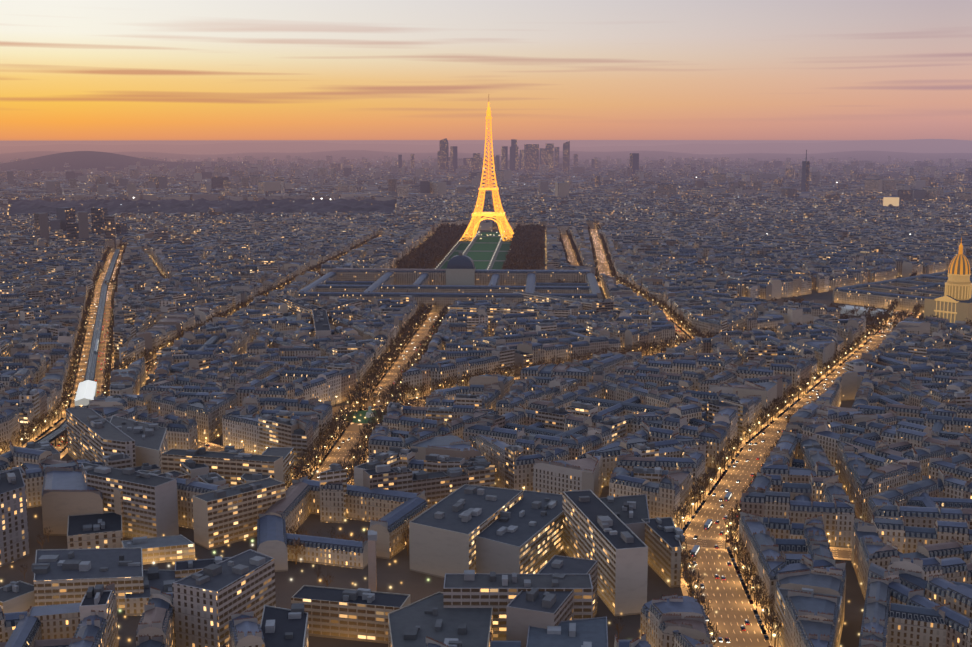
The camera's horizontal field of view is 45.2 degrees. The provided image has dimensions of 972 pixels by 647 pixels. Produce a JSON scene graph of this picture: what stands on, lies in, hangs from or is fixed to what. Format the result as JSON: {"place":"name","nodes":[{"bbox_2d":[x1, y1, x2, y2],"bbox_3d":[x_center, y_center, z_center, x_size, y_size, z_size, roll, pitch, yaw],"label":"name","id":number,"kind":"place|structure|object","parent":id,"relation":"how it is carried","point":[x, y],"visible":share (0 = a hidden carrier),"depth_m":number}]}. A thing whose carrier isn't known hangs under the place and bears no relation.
{"place":"outdoors","nodes":[
{"label":"outdoors","id":0,"kind":"place"},
{"bbox_2d":[21,229,920,646],"bbox_3d":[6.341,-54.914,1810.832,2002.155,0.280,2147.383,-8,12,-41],"label":"avenue roads","id":1,"kind":"structure","parent":0,"point":[733,609],"depth_m":828.08},
{"bbox_2d":[0,140,971,646],"bbox_3d":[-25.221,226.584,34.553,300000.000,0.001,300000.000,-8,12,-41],"label":"ground","id":2,"kind":"structure","parent":0,"point":[396,574],"depth_m":632.79},
{"bbox_2d":[7,198,396,214],"bbox_3d":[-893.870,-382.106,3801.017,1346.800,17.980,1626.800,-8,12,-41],"label":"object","id":3,"kind":"object","parent":2,"relation":"on","point":[144,206],"visible":0.67,"depth_m":3821.99},
{"bbox_2d":[0,291,649,646],"bbox_3d":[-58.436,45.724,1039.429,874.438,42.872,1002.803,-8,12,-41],"label":"buildings","id":4,"kind":"structure","parent":2,"relation":"on","point":[480,529],"depth_m":622.00},
{"bbox_2d":[19,231,912,646],"bbox_3d":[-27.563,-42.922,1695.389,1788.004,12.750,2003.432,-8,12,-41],"label":"street furniture","id":5,"kind":"object","parent":2,"relation":"on","point":[485,249],"visible":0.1,"depth_m":1126.44},
{"bbox_2d":[0,241,971,646],"bbox_3d":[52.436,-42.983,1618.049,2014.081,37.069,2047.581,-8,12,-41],"label":"city","id":6,"kind":"object","parent":2,"relation":"on","point":[876,477],"visible":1,"depth_m":886.76},
{"bbox_2d":[0,195,971,258],"bbox_3d":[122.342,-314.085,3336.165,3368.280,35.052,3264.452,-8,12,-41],"label":"city buildings","id":7,"kind":"structure","parent":2,"relation":"on","point":[845,224],"depth_m":2842.44},
{"bbox_2d":[0,155,971,201],"bbox_3d":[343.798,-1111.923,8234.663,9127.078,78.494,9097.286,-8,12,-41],"label":"city","id":8,"kind":"object","parent":2,"relation":"on","point":[299,177],"visible":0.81,"depth_m":5560.49},
{"bbox_2d":[0,223,971,646],"bbox_3d":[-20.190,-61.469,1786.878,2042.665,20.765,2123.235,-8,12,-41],"label":"trees","id":9,"kind":"object","parent":2,"relation":"on","point":[528,241],"visible":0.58,"depth_m":1131.35},
{"bbox_2d":[460,94,513,240],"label":"eiffel tower","id":10,"kind":"structure","parent":2,"relation":"on","point":[480,213],"depth_m":2671.80},
{"bbox_2d":[34,138,971,312],"bbox_3d":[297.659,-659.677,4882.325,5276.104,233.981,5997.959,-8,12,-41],"label":"buildings","id":11,"kind":"structure","parent":2,"relation":"on","point":[428,286],"depth_m":1793.74},
{"bbox_2d":[446,150,971,323],"bbox_3d":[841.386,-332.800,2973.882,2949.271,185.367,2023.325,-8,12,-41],"label":"landmark buildings","id":12,"kind":"structure","parent":2,"relation":"on","point":[953,304],"depth_m":1474.62},
{"bbox_2d":[0,139,971,171],"bbox_3d":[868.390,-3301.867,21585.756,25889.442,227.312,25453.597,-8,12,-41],"label":"hills","id":13,"kind":"structure","parent":0,"point":[47,158],"depth_m":18256.39},
{"bbox_2d":[0,0,971,140],"label":"sky","id":14,"kind":"structure","parent":0,"point":[71,70]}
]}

